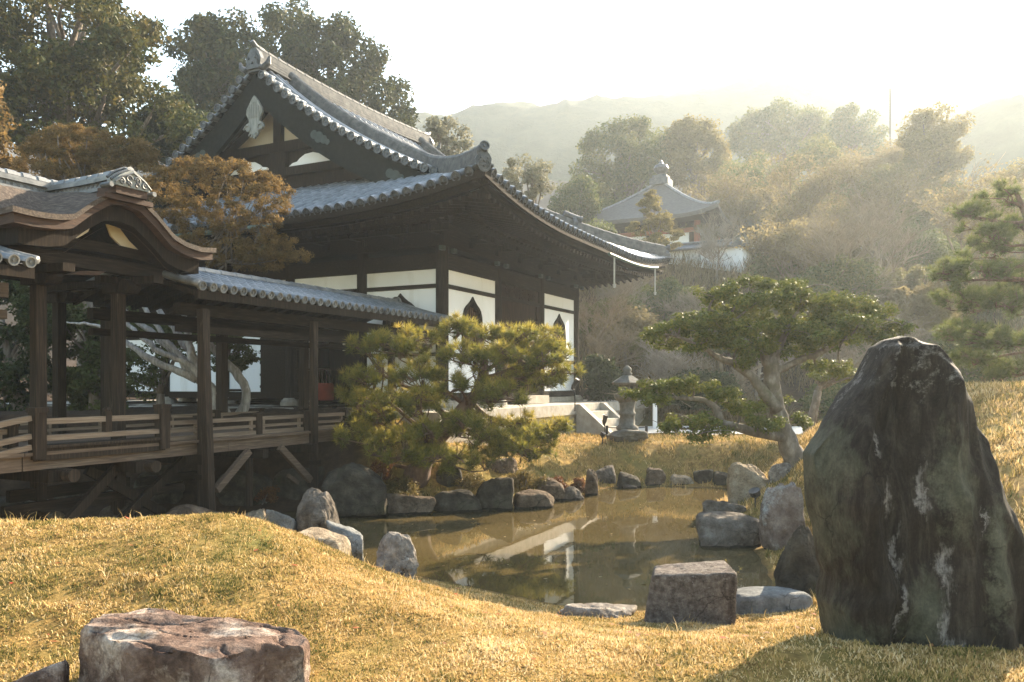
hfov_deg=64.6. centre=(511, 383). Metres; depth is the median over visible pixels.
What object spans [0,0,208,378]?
evergreen tree
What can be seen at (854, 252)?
slope tree
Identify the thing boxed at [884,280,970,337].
slope tree
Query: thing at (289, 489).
boulder
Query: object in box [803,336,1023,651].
standing stone
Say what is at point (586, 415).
stone terrace
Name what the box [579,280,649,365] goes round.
bare tree
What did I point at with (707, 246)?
bare tree
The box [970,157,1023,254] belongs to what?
round tree
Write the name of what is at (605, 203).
slope tree
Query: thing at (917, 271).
slope tree
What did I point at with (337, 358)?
side door
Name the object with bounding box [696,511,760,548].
stone slab
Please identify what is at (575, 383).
garden spotlight
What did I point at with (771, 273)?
slope tree
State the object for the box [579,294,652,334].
slope tree
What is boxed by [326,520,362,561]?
rock
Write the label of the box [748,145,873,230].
bare tree
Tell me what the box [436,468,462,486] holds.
rock
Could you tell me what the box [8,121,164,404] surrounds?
juniper tree
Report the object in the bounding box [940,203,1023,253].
slope tree
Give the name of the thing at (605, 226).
slope tree
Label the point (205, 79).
conifer tree
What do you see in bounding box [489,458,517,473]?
rock
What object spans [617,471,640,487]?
rock
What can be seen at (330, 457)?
ground
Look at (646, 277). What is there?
bare tree
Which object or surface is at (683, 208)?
mausoleum
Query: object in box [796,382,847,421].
evergreen bush
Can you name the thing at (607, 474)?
rock
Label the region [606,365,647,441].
stone lantern
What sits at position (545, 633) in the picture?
fallen leaves
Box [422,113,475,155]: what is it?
pale tree
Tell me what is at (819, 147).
round tree
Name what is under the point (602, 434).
garden spotlight
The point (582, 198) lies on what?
round tree
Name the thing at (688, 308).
bare tree
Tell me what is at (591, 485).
rock
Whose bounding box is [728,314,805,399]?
bare tree
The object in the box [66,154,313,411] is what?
tree
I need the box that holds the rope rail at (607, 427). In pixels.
[605,425,647,434]
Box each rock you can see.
[13,660,69,681]
[47,511,64,519]
[78,608,310,681]
[166,504,222,515]
[266,510,295,530]
[298,527,350,554]
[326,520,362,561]
[433,489,482,512]
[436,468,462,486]
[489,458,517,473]
[537,477,564,500]
[557,603,636,618]
[564,486,583,500]
[585,469,597,495]
[596,465,615,483]
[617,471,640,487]
[623,485,637,488]
[645,467,665,485]
[693,469,713,483]
[702,500,746,512]
[712,471,727,485]
[768,463,791,483]
[773,525,819,596]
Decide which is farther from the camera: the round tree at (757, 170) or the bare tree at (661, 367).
the round tree at (757, 170)
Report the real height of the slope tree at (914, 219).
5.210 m
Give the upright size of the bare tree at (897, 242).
5.830 m
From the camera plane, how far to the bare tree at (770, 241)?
31.82 m
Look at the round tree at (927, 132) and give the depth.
49.25 m
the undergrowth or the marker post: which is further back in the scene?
the undergrowth
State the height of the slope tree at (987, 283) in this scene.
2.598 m
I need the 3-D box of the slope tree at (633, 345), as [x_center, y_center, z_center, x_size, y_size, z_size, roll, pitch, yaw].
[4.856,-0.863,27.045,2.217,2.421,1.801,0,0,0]
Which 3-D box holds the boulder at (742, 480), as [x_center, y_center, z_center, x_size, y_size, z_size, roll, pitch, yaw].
[3.715,1.720,12.624,0.711,1.012,0.440,0,0,11]
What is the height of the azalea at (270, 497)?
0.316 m
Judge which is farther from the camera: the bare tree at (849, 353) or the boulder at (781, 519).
the bare tree at (849, 353)
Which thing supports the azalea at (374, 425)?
on the ground at (330, 457)
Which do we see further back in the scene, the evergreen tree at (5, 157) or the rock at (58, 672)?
the evergreen tree at (5, 157)
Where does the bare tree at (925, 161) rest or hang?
on the ground at (330, 457)
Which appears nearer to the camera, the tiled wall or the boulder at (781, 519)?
the boulder at (781, 519)
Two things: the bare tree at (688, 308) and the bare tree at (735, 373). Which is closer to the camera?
the bare tree at (735, 373)
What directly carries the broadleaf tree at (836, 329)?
on the ground at (330, 457)
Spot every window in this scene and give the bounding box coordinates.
[382,293,418,350]
[462,297,482,350]
[552,314,565,356]
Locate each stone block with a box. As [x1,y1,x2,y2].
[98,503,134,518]
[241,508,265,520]
[387,493,435,514]
[475,477,513,510]
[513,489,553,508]
[644,560,736,625]
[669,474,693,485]
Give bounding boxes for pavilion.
[0,167,215,520]
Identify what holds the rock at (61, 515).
in the water
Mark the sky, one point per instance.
(458, 55)
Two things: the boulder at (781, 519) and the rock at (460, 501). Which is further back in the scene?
the rock at (460, 501)
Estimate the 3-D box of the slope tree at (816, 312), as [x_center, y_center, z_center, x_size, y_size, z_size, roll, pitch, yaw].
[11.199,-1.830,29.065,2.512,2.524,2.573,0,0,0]
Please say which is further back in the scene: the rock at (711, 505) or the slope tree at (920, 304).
the slope tree at (920, 304)
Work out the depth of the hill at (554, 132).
154.84 m
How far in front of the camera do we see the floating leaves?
10.37 m
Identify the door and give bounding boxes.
[260,338,285,391]
[294,326,356,392]
[467,284,548,403]
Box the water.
[78,487,772,610]
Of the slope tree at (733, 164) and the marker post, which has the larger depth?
the slope tree at (733, 164)
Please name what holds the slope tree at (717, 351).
on the ground at (330, 457)
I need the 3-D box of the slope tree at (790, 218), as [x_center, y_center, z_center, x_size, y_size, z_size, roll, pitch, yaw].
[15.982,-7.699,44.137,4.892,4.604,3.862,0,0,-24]
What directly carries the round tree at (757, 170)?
on the ground at (330, 457)
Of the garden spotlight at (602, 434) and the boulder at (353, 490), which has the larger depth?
the garden spotlight at (602, 434)
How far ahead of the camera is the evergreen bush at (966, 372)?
25.74 m
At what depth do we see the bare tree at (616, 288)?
30.43 m
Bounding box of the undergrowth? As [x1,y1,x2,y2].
[579,249,1023,423]
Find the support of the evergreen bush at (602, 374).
on the ground at (330, 457)
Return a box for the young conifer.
[624,189,684,285]
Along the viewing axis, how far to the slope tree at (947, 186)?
47.54 m
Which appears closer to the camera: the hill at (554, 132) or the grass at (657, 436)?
the grass at (657, 436)
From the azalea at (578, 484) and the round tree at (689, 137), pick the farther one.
the round tree at (689, 137)
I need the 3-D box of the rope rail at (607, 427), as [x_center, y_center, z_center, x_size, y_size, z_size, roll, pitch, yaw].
[2.675,1.139,18.900,0.990,0.323,0.070,0,0,0]
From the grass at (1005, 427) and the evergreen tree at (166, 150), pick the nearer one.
the grass at (1005, 427)
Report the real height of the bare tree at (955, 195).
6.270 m
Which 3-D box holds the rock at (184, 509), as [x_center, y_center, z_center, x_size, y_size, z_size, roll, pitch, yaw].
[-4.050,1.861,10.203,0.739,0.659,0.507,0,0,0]
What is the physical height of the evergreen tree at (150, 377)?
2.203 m
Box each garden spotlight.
[571,378,579,410]
[600,431,605,443]
[602,414,607,437]
[749,487,760,507]
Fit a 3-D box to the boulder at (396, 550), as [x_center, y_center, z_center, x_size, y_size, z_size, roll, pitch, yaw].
[-1.162,1.815,8.166,0.449,0.642,0.419,0,0,0]
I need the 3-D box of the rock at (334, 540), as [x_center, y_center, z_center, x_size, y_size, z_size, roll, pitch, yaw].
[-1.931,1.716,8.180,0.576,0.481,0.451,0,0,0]
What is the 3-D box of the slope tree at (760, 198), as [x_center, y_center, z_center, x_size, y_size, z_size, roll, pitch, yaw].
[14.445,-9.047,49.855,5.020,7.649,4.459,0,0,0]
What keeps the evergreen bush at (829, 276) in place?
on the ground at (330, 457)
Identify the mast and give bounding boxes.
[889,85,890,148]
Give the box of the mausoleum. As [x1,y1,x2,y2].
[588,160,738,242]
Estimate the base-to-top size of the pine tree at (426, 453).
2.970 m
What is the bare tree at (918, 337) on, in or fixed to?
on the ground at (330, 457)
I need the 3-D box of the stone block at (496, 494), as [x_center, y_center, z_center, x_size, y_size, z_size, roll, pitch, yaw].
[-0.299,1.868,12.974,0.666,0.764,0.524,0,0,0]
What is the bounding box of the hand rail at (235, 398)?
[228,389,241,399]
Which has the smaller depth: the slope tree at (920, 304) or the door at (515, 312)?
the door at (515, 312)
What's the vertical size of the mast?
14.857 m
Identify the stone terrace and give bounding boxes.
[6,400,647,445]
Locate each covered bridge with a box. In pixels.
[0,246,58,482]
[0,267,451,519]
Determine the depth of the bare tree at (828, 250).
29.50 m
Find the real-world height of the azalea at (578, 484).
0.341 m
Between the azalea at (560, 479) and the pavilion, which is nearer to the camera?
the pavilion
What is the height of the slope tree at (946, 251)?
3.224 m
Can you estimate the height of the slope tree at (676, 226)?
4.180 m
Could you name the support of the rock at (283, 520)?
on the ground at (330, 457)
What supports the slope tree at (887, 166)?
on the ground at (330, 457)
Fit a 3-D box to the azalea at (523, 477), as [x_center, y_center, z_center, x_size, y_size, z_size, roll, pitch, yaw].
[0.249,1.679,14.013,0.859,0.440,0.515,0,0,0]
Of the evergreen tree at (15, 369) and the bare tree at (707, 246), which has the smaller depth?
the evergreen tree at (15, 369)
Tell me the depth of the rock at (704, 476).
15.83 m
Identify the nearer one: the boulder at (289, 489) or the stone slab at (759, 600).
the stone slab at (759, 600)
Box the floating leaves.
[366,489,653,598]
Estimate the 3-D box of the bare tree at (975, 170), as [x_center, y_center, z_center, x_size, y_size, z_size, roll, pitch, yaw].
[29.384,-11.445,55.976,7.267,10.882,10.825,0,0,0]
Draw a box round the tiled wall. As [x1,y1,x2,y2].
[669,237,756,271]
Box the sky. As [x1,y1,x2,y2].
[0,0,1023,142]
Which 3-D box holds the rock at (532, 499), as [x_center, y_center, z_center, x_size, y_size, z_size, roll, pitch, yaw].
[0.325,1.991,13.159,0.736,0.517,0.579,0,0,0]
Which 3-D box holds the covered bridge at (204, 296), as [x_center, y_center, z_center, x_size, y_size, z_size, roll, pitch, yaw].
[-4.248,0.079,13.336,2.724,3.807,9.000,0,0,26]
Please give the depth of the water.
10.01 m
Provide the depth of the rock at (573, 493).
13.84 m
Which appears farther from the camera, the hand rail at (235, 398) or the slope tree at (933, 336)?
the slope tree at (933, 336)
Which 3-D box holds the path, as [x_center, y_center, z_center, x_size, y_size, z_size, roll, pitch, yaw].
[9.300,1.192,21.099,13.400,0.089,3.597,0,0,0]
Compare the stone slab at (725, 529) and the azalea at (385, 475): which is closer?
the stone slab at (725, 529)
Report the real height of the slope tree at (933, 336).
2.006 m
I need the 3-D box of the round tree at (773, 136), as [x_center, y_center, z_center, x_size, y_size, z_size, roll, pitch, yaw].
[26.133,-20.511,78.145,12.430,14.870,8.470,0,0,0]
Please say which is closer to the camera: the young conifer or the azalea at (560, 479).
the azalea at (560, 479)
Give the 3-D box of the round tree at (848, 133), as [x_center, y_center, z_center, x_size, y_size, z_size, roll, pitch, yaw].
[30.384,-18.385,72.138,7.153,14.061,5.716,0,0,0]
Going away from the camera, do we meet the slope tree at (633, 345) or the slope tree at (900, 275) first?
the slope tree at (633, 345)
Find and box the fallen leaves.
[0,513,933,666]
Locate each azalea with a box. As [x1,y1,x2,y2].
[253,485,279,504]
[341,410,386,427]
[367,460,397,480]
[384,474,428,496]
[452,472,486,487]
[506,468,548,490]
[549,475,568,488]
[570,477,584,491]
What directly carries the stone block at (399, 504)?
on the ground at (330, 457)
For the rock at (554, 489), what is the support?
on the ground at (330, 457)
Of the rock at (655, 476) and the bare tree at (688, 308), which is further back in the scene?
the bare tree at (688, 308)
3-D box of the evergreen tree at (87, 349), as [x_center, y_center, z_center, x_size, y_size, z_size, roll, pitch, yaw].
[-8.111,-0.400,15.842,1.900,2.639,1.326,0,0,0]
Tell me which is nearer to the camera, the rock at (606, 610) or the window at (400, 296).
the rock at (606, 610)
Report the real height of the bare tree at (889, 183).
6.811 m
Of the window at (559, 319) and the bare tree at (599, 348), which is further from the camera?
the bare tree at (599, 348)
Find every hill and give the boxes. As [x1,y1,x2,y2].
[409,68,979,182]
[898,94,1023,194]
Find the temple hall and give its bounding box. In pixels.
[126,40,671,407]
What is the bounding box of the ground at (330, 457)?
[0,145,1023,681]
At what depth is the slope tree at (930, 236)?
38.55 m
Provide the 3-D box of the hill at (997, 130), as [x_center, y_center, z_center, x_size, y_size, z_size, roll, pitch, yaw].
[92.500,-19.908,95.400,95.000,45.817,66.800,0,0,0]
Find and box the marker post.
[653,403,656,428]
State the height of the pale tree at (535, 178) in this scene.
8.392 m
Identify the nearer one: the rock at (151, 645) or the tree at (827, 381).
the rock at (151, 645)
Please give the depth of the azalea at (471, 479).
13.24 m
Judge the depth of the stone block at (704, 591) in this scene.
6.47 m
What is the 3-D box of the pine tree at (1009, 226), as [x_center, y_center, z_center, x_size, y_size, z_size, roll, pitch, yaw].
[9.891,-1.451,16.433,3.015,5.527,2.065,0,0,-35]
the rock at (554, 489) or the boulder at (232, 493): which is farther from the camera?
the rock at (554, 489)
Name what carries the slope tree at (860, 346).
on the ground at (330, 457)
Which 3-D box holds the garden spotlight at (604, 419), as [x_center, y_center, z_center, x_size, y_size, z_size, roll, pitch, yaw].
[2.092,1.015,18.190,0.107,0.662,0.155,0,0,-33]
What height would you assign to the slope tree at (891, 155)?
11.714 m
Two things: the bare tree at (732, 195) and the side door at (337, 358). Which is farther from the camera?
the bare tree at (732, 195)
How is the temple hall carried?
on the ground at (330, 457)
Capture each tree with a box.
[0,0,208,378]
[0,80,20,169]
[0,279,73,410]
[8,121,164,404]
[50,302,139,410]
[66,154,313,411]
[125,88,206,171]
[126,323,196,403]
[160,5,274,121]
[210,334,261,372]
[246,0,419,128]
[331,310,587,487]
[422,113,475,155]
[501,153,556,204]
[547,173,604,222]
[566,113,675,203]
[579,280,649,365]
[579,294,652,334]
[585,218,623,235]
[591,276,659,308]
[592,277,650,296]
[597,196,613,208]
[600,273,930,466]
[618,233,660,285]
[626,322,687,378]
[634,335,707,414]
[655,282,715,357]
[658,213,721,240]
[660,113,731,199]
[674,351,763,420]
[679,156,794,244]
[691,210,754,281]
[691,324,746,372]
[704,150,802,192]
[706,163,767,225]
[720,180,786,221]
[724,96,833,228]
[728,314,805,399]
[735,212,844,310]
[737,300,799,332]
[747,250,827,303]
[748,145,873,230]
[765,202,831,231]
[777,131,858,209]
[785,198,915,297]
[798,206,873,259]
[799,299,860,348]
[802,365,857,434]
[803,167,876,205]
[817,146,932,252]
[817,180,946,291]
[817,324,896,368]
[818,102,888,170]
[827,190,925,255]
[834,138,911,196]
[839,252,914,312]
[842,320,923,359]
[856,148,952,220]
[861,154,958,198]
[864,298,949,348]
[872,222,967,268]
[879,151,1005,190]
[881,264,925,297]
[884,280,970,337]
[893,99,976,187]
[893,190,951,255]
[897,151,1023,284]
[899,177,972,239]
[922,243,1004,283]
[924,328,950,354]
[925,177,1023,381]
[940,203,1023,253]
[959,269,1022,314]
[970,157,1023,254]
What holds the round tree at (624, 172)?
on the ground at (330, 457)
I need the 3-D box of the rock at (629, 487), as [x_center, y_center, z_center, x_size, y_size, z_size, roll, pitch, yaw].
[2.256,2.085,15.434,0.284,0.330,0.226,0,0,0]
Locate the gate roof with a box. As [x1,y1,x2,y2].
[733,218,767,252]
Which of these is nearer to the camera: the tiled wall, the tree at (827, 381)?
the tree at (827, 381)
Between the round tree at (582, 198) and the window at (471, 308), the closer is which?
the window at (471, 308)
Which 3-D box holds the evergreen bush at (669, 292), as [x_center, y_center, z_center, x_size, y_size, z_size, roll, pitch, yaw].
[6.222,-3.259,32.059,3.233,2.150,2.419,0,0,0]
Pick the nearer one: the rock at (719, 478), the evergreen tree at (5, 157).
the rock at (719, 478)
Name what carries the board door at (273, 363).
in the temple hall
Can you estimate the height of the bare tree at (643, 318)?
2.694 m
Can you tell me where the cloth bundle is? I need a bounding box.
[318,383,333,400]
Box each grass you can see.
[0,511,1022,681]
[373,379,1021,507]
[736,379,1023,619]
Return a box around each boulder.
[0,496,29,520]
[215,470,272,505]
[273,466,324,499]
[296,487,339,531]
[321,462,387,517]
[375,531,418,578]
[726,462,767,503]
[759,482,805,550]
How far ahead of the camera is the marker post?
20.95 m
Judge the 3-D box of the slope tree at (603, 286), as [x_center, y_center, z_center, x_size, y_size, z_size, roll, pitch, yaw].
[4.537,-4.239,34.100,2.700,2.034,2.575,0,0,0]
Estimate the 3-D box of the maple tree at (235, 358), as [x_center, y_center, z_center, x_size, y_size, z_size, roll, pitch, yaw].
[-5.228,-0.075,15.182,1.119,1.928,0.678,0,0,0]
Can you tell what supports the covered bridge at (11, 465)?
on the ground at (330, 457)
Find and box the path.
[638,426,802,433]
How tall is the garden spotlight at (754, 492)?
0.392 m
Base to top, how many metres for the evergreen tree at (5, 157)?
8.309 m
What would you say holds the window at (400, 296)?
in the temple hall
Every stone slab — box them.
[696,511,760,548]
[736,586,812,615]
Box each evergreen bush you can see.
[581,353,623,400]
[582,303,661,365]
[635,275,702,320]
[668,367,746,417]
[792,253,888,300]
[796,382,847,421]
[927,324,999,382]
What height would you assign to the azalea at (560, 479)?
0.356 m
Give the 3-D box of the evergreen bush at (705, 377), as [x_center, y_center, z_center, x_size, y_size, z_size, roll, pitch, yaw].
[5.668,0.529,23.911,2.459,2.013,1.894,0,0,0]
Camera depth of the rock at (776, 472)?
12.30 m
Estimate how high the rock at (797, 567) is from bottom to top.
0.831 m
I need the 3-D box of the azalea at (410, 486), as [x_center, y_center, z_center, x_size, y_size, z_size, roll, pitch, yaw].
[-1.744,1.688,12.756,0.782,0.515,0.749,0,0,15]
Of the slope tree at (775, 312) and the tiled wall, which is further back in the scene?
the tiled wall
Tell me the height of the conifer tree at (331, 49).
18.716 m
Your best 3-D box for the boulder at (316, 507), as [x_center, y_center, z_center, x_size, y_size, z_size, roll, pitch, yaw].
[-2.277,1.581,9.437,0.498,0.729,0.485,0,0,0]
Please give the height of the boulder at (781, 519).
1.101 m
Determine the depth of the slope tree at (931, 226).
44.42 m
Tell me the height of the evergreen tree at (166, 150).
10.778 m
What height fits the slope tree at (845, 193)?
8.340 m

